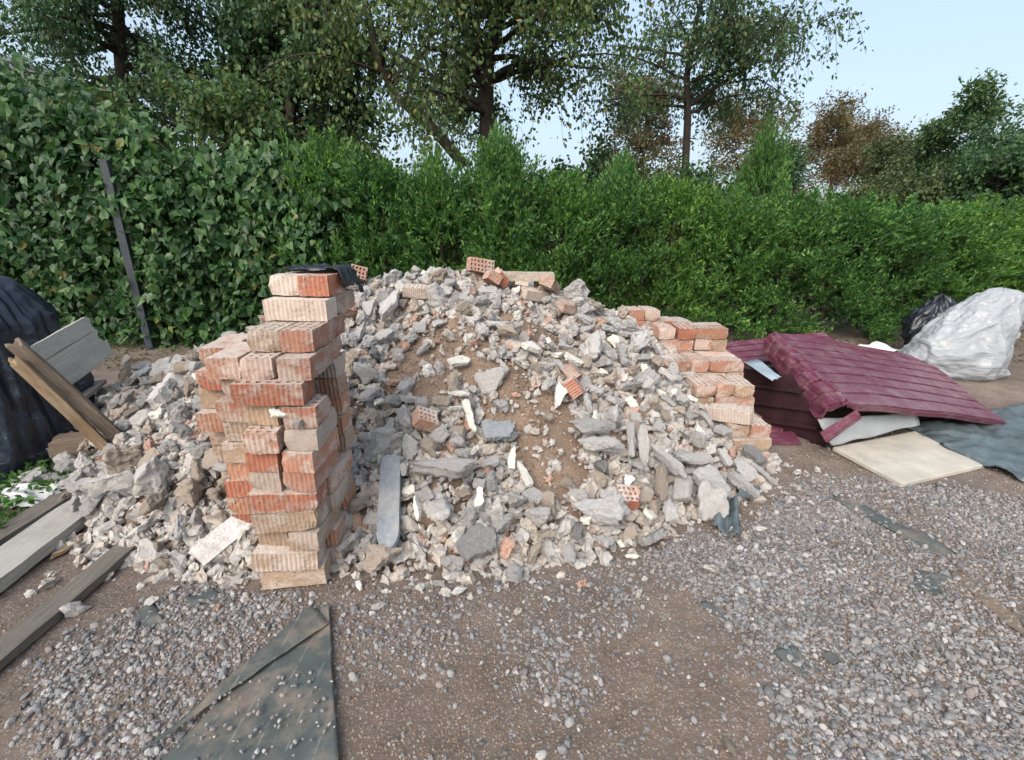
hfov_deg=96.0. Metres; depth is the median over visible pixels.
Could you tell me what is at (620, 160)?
thuja shrub
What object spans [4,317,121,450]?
pallet piece
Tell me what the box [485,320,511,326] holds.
concrete chunk
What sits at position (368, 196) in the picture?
thuja shrub
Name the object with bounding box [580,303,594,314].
concrete chunk
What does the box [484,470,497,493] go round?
concrete chunk
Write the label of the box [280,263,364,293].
film strip
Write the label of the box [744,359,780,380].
blue panel
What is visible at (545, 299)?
concrete chunk
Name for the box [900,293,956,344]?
black bag
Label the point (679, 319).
brick
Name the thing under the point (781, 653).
fabric scrap
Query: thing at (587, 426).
concrete slab
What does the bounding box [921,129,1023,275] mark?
shrub
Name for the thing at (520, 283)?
brick
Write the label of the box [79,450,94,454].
mortar lump
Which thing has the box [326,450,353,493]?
brick
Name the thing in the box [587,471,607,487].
mortar lump
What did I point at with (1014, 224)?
thuja shrub
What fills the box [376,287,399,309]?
concrete chunk
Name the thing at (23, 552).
plank
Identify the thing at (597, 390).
concrete chunk
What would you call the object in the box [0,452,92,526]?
weeds
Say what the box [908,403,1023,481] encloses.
plastic film
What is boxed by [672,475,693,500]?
concrete chunk
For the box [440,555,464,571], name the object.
concrete chunk
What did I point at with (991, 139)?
shrub
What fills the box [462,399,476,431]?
plaster flake
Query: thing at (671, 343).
brick
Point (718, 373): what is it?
brick
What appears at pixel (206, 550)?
concrete slab
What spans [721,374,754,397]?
brick
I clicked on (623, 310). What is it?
mortar lump
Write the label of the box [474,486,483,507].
plaster flake
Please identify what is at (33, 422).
wrapped pile
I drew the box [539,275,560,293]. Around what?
brick
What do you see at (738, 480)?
concrete chunk
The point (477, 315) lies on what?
concrete chunk
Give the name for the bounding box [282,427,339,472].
brick
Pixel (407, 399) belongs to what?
concrete chunk
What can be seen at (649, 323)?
brick
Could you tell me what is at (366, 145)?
shrub
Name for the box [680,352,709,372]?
brick
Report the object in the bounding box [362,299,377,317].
concrete chunk
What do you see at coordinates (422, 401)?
concrete chunk
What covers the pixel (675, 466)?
concrete slab
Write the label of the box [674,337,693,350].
brick
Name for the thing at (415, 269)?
concrete chunk
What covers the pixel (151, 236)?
wire fence
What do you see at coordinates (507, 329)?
mortar lump
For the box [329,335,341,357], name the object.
brick
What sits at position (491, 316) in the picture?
concrete chunk
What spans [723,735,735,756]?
leaf
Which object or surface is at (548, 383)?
concrete chunk
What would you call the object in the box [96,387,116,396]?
mortar lump
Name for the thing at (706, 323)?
brick
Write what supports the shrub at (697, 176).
on the ground
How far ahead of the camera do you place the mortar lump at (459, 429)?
2.13 m
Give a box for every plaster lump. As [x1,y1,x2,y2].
[269,406,288,417]
[291,419,303,427]
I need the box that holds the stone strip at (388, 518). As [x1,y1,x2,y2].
[377,454,400,547]
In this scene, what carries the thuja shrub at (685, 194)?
on the ground
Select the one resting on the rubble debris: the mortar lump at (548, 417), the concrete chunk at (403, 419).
the concrete chunk at (403, 419)
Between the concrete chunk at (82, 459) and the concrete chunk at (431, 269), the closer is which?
the concrete chunk at (82, 459)
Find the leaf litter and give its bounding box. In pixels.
[95,332,1023,371]
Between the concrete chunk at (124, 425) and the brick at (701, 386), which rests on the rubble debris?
the concrete chunk at (124, 425)
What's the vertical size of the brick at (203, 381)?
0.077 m
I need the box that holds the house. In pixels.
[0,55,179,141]
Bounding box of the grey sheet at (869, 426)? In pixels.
[817,414,919,445]
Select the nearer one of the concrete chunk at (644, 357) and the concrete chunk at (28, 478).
the concrete chunk at (28, 478)
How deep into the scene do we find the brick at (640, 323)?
3.32 m
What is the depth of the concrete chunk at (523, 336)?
2.56 m
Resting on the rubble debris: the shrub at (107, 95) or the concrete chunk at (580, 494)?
the concrete chunk at (580, 494)
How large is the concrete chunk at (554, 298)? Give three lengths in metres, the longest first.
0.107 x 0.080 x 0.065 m
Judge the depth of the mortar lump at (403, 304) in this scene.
2.81 m
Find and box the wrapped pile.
[0,275,99,485]
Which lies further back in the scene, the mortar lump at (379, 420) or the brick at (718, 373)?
the brick at (718, 373)
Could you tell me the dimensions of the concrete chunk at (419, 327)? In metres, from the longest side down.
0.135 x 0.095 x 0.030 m
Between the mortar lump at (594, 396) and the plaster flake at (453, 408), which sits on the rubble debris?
the plaster flake at (453, 408)
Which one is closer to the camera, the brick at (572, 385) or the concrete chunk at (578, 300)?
the brick at (572, 385)
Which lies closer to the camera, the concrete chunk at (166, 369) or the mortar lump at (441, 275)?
the concrete chunk at (166, 369)
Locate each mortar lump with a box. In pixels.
[57,491,70,500]
[76,438,90,451]
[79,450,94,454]
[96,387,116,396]
[102,449,143,473]
[115,402,129,420]
[123,406,140,417]
[125,466,135,473]
[126,444,141,449]
[137,447,159,466]
[140,419,155,435]
[149,373,165,383]
[152,541,166,551]
[156,553,172,569]
[173,361,187,374]
[174,478,205,506]
[182,350,199,361]
[183,377,194,396]
[190,458,204,483]
[193,387,200,395]
[199,434,209,441]
[201,448,218,471]
[205,487,220,499]
[216,477,227,492]
[344,363,352,378]
[345,350,361,363]
[348,498,365,512]
[349,407,356,417]
[369,279,379,287]
[375,321,386,330]
[375,415,383,427]
[398,299,408,308]
[408,297,419,313]
[410,460,421,475]
[420,435,440,457]
[425,276,432,284]
[429,268,449,283]
[432,395,450,405]
[441,331,454,341]
[447,370,458,391]
[452,425,463,436]
[454,487,470,496]
[455,270,461,280]
[455,300,471,314]
[470,271,477,281]
[474,280,484,288]
[497,323,518,337]
[528,543,542,564]
[532,362,541,372]
[536,529,555,538]
[540,488,556,515]
[543,413,553,421]
[554,309,561,316]
[556,349,575,355]
[559,478,572,488]
[580,334,586,343]
[581,356,591,367]
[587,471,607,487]
[590,391,598,401]
[592,303,605,311]
[603,369,617,383]
[616,305,628,319]
[622,522,637,539]
[626,364,638,375]
[631,420,640,436]
[639,490,653,503]
[648,397,659,410]
[648,500,659,515]
[651,357,662,369]
[653,355,663,366]
[660,410,671,420]
[667,475,674,484]
[672,406,684,414]
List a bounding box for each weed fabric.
[130,602,328,759]
[162,604,338,759]
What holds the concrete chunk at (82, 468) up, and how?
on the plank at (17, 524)
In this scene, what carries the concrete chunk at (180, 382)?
on the rubble debris
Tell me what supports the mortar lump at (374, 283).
on the rubble debris
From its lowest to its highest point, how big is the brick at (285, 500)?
0.077 m
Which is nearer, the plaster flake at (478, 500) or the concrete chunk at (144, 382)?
the plaster flake at (478, 500)
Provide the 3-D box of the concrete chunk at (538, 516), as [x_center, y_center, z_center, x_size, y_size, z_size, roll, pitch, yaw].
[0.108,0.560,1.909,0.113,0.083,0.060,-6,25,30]
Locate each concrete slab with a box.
[188,516,248,566]
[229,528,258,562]
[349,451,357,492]
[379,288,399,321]
[409,457,476,478]
[481,420,514,441]
[569,418,616,434]
[578,436,624,451]
[626,420,635,459]
[637,423,648,465]
[650,443,686,478]
[654,463,668,500]
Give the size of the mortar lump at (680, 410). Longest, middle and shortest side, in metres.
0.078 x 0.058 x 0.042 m
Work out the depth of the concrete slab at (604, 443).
2.19 m
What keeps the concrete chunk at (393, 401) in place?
on the heap soil
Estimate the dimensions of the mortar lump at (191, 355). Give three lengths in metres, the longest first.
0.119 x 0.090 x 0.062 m
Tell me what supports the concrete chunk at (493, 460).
on the rubble debris
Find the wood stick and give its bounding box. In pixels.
[50,533,84,558]
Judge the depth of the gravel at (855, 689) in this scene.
1.48 m
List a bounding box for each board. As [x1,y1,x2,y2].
[82,379,106,397]
[833,431,982,486]
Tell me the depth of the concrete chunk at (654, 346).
2.89 m
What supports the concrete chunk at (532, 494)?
on the rubble debris
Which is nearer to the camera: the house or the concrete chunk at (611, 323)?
the concrete chunk at (611, 323)
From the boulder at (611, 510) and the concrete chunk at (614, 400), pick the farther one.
the concrete chunk at (614, 400)
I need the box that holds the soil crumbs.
[393,313,585,504]
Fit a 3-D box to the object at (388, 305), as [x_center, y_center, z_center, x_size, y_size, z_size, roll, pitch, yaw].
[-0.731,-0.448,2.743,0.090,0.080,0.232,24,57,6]
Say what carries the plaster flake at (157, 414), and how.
on the rubble debris
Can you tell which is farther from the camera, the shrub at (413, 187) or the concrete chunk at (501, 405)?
the shrub at (413, 187)
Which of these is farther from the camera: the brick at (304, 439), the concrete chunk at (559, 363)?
the concrete chunk at (559, 363)
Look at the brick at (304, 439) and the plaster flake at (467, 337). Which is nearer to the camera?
the brick at (304, 439)
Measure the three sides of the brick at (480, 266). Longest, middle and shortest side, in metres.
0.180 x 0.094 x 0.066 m
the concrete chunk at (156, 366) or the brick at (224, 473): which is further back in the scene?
the concrete chunk at (156, 366)
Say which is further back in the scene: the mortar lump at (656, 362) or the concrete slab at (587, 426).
the mortar lump at (656, 362)
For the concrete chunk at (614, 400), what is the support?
on the rubble debris
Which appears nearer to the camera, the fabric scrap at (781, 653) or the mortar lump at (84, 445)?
the fabric scrap at (781, 653)
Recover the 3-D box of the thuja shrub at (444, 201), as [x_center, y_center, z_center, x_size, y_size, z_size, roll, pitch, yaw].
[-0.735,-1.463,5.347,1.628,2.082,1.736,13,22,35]
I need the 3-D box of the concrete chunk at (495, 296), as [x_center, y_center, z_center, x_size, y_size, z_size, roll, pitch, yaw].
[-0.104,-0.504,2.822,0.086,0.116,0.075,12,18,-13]
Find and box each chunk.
[11,467,46,485]
[41,472,68,480]
[52,451,75,461]
[54,458,76,472]
[58,470,88,486]
[61,494,80,512]
[64,476,90,493]
[69,465,84,475]
[74,451,95,468]
[78,493,104,517]
[84,466,101,477]
[88,429,111,447]
[94,398,101,406]
[101,443,117,453]
[109,393,121,408]
[114,419,131,431]
[115,432,130,441]
[117,390,134,405]
[123,371,141,386]
[129,408,151,426]
[131,361,151,370]
[132,366,151,376]
[134,432,145,446]
[135,392,149,407]
[138,376,155,388]
[149,356,171,375]
[157,439,179,453]
[159,358,183,374]
[166,401,192,421]
[169,421,190,435]
[170,402,191,423]
[172,354,186,361]
[173,514,186,540]
[175,375,194,392]
[186,360,204,378]
[188,506,205,526]
[190,442,211,458]
[191,395,202,410]
[211,462,226,471]
[221,331,237,336]
[334,533,357,552]
[340,333,347,346]
[346,332,360,346]
[347,284,363,289]
[352,322,366,339]
[353,362,378,384]
[354,289,370,305]
[356,310,365,322]
[358,387,378,402]
[358,528,377,552]
[359,335,377,348]
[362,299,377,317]
[362,426,403,462]
[362,510,377,524]
[363,285,370,294]
[364,275,381,284]
[369,346,381,359]
[375,328,395,344]
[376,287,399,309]
[383,272,394,285]
[384,417,394,427]
[386,394,402,407]
[389,269,401,278]
[389,324,399,334]
[392,348,403,361]
[394,404,414,434]
[395,280,405,293]
[397,377,415,395]
[398,461,410,475]
[399,395,416,402]
[401,330,417,342]
[402,433,418,461]
[405,273,421,279]
[411,265,420,273]
[412,322,426,332]
[414,488,433,502]
[415,396,429,408]
[416,341,430,356]
[418,272,428,284]
[425,496,451,521]
[427,266,440,272]
[427,281,448,307]
[429,424,450,442]
[432,320,443,326]
[434,359,444,374]
[440,282,452,296]
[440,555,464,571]
[444,267,455,274]
[444,278,456,286]
[449,293,459,307]
[449,431,464,447]
[453,448,468,457]
[455,522,496,561]
[457,280,471,294]
[458,293,476,305]
[460,506,477,529]
[461,268,470,275]
[466,397,476,408]
[468,385,477,393]
[469,460,480,471]
[472,478,485,488]
[473,307,481,321]
[474,367,507,397]
[476,295,488,304]
[477,285,496,295]
[477,327,488,337]
[481,454,499,467]
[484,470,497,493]
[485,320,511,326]
[487,312,497,320]
[488,289,501,303]
[491,302,501,309]
[491,513,512,532]
[492,399,507,413]
[499,345,507,357]
[500,359,508,374]
[504,431,519,442]
[505,560,522,582]
[508,491,526,507]
[512,321,521,333]
[517,331,529,341]
[522,487,542,503]
[524,507,550,526]
[528,281,533,286]
[528,301,534,308]
[540,295,550,303]
[541,376,555,389]
[543,362,555,372]
[551,293,562,306]
[553,359,563,370]
[557,332,567,342]
[558,340,573,349]
[561,542,575,563]
[562,279,589,299]
[567,488,589,501]
[570,322,578,336]
[570,523,583,539]
[572,296,583,306]
[575,313,593,324]
[578,375,591,388]
[579,325,595,333]
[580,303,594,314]
[580,330,603,360]
[583,393,592,412]
[588,384,603,395]
[592,535,614,547]
[593,460,608,474]
[596,355,612,367]
[598,486,618,497]
[601,308,615,316]
[601,324,618,332]
[602,343,612,352]
[602,388,613,398]
[604,350,617,361]
[604,404,621,426]
[605,394,625,406]
[606,320,619,327]
[607,316,620,324]
[616,343,629,359]
[617,332,631,336]
[619,318,637,331]
[620,356,630,366]
[623,381,641,390]
[628,459,649,472]
[629,330,651,352]
[630,410,642,422]
[636,367,660,384]
[637,353,651,360]
[638,528,666,546]
[641,376,654,393]
[650,340,659,354]
[652,420,665,431]
[658,366,677,380]
[660,393,675,406]
[667,362,678,374]
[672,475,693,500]
[673,449,684,455]
[674,374,686,385]
[674,390,689,408]
[677,427,688,435]
[684,410,699,419]
[684,467,695,476]
[691,464,730,495]
[692,431,705,447]
[699,410,713,427]
[712,424,733,436]
[716,448,732,466]
[720,472,727,481]
[727,470,760,497]
[731,457,757,480]
[742,445,767,464]
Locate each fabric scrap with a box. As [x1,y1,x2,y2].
[135,604,161,628]
[183,588,223,605]
[696,601,732,619]
[773,645,820,676]
[822,648,854,664]
[833,493,955,559]
[912,570,948,596]
[950,569,1023,635]
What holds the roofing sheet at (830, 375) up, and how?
on the plastic film
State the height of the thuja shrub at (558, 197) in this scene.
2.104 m
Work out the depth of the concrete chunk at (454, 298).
2.81 m
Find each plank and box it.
[0,489,72,545]
[0,503,85,592]
[0,541,135,669]
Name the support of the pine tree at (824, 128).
on the ground
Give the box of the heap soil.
[80,291,772,570]
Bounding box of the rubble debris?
[17,273,827,617]
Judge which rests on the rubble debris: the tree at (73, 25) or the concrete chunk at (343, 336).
the concrete chunk at (343, 336)
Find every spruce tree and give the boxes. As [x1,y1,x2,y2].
[737,125,821,271]
[852,119,946,192]
[888,112,980,194]
[907,67,1023,189]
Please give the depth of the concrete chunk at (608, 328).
2.95 m
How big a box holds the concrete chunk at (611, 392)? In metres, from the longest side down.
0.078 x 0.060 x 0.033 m
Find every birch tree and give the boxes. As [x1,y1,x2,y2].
[236,0,683,233]
[562,0,873,177]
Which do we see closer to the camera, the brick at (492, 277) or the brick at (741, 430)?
the brick at (741, 430)
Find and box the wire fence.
[1,186,339,335]
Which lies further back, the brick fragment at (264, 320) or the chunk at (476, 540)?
the brick fragment at (264, 320)
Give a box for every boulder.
[78,470,133,496]
[118,354,131,384]
[133,456,169,495]
[138,487,168,515]
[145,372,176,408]
[362,543,403,572]
[572,494,631,525]
[663,499,677,524]
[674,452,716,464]
[697,479,728,521]
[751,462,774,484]
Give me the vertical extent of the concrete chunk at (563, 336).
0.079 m
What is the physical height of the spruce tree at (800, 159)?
3.064 m
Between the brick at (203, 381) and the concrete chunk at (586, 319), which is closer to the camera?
the brick at (203, 381)
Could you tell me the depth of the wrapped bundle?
3.93 m
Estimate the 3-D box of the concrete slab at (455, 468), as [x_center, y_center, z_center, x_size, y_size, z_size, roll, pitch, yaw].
[-0.286,0.366,1.916,0.283,0.062,0.075,2,38,-7]
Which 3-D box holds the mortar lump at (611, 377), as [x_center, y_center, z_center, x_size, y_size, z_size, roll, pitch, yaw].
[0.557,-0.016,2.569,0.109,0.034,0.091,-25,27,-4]
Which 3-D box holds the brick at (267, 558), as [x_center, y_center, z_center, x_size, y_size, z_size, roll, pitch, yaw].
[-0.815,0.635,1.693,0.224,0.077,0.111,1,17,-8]
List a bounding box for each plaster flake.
[98,392,112,403]
[147,407,164,420]
[373,398,385,405]
[401,484,414,496]
[413,496,420,520]
[422,363,431,373]
[447,355,469,365]
[448,390,470,395]
[448,406,461,410]
[450,528,463,542]
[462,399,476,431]
[463,333,472,345]
[469,445,478,454]
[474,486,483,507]
[507,445,515,469]
[511,286,519,292]
[513,310,521,321]
[516,461,533,486]
[521,341,540,353]
[545,336,555,347]
[551,352,563,357]
[554,382,567,407]
[564,352,583,366]
[580,515,591,524]
[592,410,599,419]
[597,368,608,376]
[607,334,619,348]
[624,474,635,484]
[625,395,638,406]
[641,364,648,371]
[643,508,656,519]
[656,388,666,395]
[671,388,677,394]
[687,394,698,401]
[695,424,705,434]
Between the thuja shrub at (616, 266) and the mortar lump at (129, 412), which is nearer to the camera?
the mortar lump at (129, 412)
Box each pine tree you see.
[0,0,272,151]
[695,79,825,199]
[788,83,897,200]
[807,105,915,199]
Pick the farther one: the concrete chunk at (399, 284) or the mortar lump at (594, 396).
the concrete chunk at (399, 284)
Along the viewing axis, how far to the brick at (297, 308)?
1.65 m
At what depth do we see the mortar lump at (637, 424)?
2.35 m
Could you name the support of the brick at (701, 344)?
on the brick
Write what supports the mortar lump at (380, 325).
on the rubble debris
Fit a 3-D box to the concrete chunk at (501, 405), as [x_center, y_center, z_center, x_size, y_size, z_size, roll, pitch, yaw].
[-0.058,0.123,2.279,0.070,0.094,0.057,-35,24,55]
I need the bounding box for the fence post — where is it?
[97,159,155,349]
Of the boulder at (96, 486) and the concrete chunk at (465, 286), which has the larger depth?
the concrete chunk at (465, 286)
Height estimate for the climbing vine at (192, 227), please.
2.595 m
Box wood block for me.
[48,432,94,463]
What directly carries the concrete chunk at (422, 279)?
on the mortar lump at (429, 280)
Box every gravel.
[1,423,1023,759]
[177,670,335,759]
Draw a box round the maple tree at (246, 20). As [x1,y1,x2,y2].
[136,0,406,154]
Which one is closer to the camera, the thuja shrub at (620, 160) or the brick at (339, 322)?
the brick at (339, 322)
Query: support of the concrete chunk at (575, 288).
on the rubble debris
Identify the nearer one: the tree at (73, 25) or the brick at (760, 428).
the brick at (760, 428)
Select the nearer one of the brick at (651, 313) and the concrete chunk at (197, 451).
the concrete chunk at (197, 451)
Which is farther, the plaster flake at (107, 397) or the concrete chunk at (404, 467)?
the plaster flake at (107, 397)
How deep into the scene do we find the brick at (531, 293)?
3.01 m
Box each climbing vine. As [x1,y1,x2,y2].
[0,52,177,345]
[71,106,374,351]
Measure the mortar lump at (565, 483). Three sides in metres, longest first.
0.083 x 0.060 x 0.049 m
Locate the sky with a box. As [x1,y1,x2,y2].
[0,0,1023,229]
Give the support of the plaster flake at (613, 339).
on the rubble debris
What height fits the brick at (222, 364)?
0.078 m
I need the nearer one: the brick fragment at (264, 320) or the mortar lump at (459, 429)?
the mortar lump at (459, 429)
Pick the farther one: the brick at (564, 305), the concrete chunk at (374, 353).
the brick at (564, 305)
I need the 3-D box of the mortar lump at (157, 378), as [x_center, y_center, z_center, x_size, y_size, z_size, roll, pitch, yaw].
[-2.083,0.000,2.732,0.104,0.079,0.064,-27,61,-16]
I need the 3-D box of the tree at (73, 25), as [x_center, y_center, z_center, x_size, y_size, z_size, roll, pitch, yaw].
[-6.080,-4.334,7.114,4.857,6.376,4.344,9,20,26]
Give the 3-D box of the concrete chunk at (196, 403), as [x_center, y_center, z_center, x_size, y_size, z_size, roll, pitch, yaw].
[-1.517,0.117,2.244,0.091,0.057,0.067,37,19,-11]
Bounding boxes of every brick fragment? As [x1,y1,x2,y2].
[143,437,156,450]
[261,315,269,322]
[387,379,400,385]
[401,340,409,349]
[410,314,420,326]
[469,338,479,346]
[499,536,515,559]
[527,329,532,339]
[596,316,605,323]
[628,406,639,412]
[729,444,737,457]
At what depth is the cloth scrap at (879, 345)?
4.62 m
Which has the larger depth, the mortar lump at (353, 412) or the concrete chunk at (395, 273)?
the concrete chunk at (395, 273)
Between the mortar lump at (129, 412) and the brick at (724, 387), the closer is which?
the mortar lump at (129, 412)
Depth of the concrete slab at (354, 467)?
1.95 m
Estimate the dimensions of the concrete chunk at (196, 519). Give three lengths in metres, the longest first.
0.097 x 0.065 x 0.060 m
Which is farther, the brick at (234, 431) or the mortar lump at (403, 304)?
the mortar lump at (403, 304)
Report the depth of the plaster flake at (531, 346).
2.50 m
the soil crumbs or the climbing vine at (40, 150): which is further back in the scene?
the climbing vine at (40, 150)
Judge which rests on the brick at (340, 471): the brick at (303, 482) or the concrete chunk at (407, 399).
the brick at (303, 482)
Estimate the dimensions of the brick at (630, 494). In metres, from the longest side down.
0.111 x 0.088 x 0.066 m
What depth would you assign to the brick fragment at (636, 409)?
2.43 m
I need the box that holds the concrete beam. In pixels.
[502,271,554,280]
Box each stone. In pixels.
[355,580,361,590]
[433,580,444,586]
[750,547,759,553]
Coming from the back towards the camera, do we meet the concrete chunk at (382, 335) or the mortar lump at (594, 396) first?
the concrete chunk at (382, 335)
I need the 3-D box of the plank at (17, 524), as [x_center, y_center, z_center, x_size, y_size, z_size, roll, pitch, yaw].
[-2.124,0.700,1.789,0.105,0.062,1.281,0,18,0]
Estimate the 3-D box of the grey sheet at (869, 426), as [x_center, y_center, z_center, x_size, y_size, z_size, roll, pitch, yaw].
[2.166,0.282,2.771,0.749,0.148,0.076,-4,18,-12]
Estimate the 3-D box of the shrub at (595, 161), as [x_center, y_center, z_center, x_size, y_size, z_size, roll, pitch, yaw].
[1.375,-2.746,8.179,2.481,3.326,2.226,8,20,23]
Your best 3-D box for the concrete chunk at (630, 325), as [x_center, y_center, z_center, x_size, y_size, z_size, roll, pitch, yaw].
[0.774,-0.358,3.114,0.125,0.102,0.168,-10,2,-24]
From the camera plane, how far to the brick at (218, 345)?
1.67 m
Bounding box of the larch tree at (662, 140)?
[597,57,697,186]
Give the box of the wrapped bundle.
[898,287,1023,380]
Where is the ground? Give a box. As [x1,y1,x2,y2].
[0,238,1023,759]
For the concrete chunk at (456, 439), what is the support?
on the rubble debris
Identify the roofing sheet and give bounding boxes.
[726,332,835,366]
[744,368,826,447]
[761,331,1006,442]
[769,425,801,444]
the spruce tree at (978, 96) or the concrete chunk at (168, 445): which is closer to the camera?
the concrete chunk at (168, 445)
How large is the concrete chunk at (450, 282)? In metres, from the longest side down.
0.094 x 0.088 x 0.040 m
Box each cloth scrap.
[0,480,64,507]
[859,341,896,350]
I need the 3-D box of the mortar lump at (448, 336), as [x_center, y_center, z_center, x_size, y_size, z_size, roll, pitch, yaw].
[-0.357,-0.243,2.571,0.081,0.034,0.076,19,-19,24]
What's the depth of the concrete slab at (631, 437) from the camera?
2.25 m
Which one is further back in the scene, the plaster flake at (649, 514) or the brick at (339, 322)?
the plaster flake at (649, 514)
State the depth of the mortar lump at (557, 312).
2.91 m
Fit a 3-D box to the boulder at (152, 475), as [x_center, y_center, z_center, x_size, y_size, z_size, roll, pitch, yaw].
[-1.567,0.429,2.005,0.108,0.183,0.134,4,-21,7]
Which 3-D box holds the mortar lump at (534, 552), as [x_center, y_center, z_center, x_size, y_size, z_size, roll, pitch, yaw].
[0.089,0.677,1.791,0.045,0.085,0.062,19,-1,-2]
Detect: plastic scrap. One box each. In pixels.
[711,496,741,540]
[737,485,760,498]
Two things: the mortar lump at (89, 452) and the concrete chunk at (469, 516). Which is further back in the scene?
the mortar lump at (89, 452)
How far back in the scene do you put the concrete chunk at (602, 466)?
2.13 m
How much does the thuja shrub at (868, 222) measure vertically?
1.863 m
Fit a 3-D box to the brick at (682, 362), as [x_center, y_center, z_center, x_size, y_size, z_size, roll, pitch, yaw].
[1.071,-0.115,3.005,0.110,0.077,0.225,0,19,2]
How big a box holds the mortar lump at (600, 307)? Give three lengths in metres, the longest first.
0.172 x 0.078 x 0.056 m
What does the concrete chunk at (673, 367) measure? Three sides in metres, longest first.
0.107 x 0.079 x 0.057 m
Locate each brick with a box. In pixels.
[194,367,221,390]
[195,408,223,432]
[198,334,246,364]
[199,388,225,407]
[204,342,252,379]
[209,432,226,444]
[212,444,224,461]
[215,395,247,422]
[221,379,234,397]
[221,470,227,476]
[222,422,250,441]
[222,440,245,462]
[224,477,253,497]
[226,463,249,480]
[227,497,249,514]
[230,376,314,405]
[232,512,251,523]
[239,351,285,379]
[242,422,285,454]
[243,405,283,425]
[244,445,286,472]
[246,320,299,351]
[246,479,326,513]
[249,468,285,491]
[250,498,328,533]
[251,541,325,571]
[257,531,288,546]
[260,548,332,589]
[262,296,336,321]
[269,271,321,295]
[276,343,333,380]
[279,319,335,352]
[281,392,331,428]
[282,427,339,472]
[282,446,339,491]
[284,406,336,450]
[288,507,340,550]
[297,271,346,296]
[310,289,354,312]
[313,371,347,397]
[316,353,345,377]
[325,507,348,546]
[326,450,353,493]
[326,528,352,562]
[327,470,352,511]
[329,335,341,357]
[329,389,350,414]
[332,313,344,335]
[336,408,351,434]
[338,425,354,450]
[340,480,355,508]
[341,301,356,317]
[351,264,367,281]
[402,283,428,298]
[412,405,439,431]
[466,257,494,274]
[482,269,502,285]
[495,267,508,287]
[514,280,528,287]
[518,286,548,301]
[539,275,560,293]
[556,298,575,314]
[561,363,582,378]
[563,375,583,399]
[615,484,639,509]
[626,306,643,320]
[637,320,644,326]
[638,305,659,320]
[644,320,660,325]
[651,322,675,339]
[655,336,676,348]
[659,316,675,324]
[669,317,690,322]
[670,353,689,372]
[671,322,695,339]
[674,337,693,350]
[677,350,693,352]
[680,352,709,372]
[685,374,715,397]
[686,322,721,325]
[691,325,727,338]
[692,338,711,349]
[692,348,727,353]
[692,394,713,405]
[696,352,734,357]
[699,374,734,396]
[705,356,743,371]
[706,371,725,375]
[708,403,753,424]
[711,339,726,350]
[712,395,754,405]
[719,422,749,437]
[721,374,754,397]
[724,372,743,376]
[730,436,771,450]
[747,414,770,438]
[760,450,769,458]
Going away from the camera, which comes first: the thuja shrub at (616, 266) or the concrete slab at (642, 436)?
the concrete slab at (642, 436)
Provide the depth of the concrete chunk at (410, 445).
2.07 m
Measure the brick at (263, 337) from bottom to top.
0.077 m
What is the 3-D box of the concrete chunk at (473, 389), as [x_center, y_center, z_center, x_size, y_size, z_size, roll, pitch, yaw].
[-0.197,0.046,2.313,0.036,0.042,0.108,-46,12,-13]
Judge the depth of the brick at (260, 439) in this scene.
1.51 m
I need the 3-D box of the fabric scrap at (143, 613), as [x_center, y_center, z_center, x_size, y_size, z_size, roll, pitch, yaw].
[-1.230,0.803,1.562,0.146,0.013,0.057,17,24,41]
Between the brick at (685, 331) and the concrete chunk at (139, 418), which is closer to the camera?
the concrete chunk at (139, 418)
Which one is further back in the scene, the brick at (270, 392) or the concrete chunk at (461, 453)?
the concrete chunk at (461, 453)
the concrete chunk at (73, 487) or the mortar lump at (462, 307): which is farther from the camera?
the mortar lump at (462, 307)
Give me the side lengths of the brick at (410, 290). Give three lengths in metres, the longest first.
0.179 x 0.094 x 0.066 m
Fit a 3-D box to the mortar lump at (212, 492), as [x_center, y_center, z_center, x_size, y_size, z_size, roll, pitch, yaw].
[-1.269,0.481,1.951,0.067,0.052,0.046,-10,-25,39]
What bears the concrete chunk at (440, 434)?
on the mortar lump at (429, 445)
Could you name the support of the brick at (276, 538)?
on the brick at (267, 558)
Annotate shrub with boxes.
[4,68,186,323]
[140,55,299,167]
[268,117,387,275]
[282,109,407,276]
[320,147,449,290]
[371,157,487,276]
[377,152,463,269]
[405,141,458,270]
[437,132,563,284]
[480,119,527,269]
[491,163,623,309]
[523,156,563,266]
[539,126,618,288]
[559,160,691,320]
[579,144,713,289]
[591,145,640,308]
[606,169,742,340]
[650,182,808,340]
[655,142,770,294]
[716,180,861,340]
[723,114,799,322]
[749,185,938,343]
[792,173,905,283]
[819,190,973,340]
[845,197,1023,327]
[850,152,989,263]
[893,192,1023,318]
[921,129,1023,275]
[946,98,1023,194]
[971,197,1023,292]
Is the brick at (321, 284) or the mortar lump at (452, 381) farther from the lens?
the mortar lump at (452, 381)
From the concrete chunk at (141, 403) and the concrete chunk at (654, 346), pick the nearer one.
the concrete chunk at (141, 403)
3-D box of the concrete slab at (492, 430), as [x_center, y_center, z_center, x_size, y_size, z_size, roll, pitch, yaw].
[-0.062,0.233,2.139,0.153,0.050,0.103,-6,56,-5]
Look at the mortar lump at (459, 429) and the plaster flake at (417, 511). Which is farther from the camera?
the mortar lump at (459, 429)

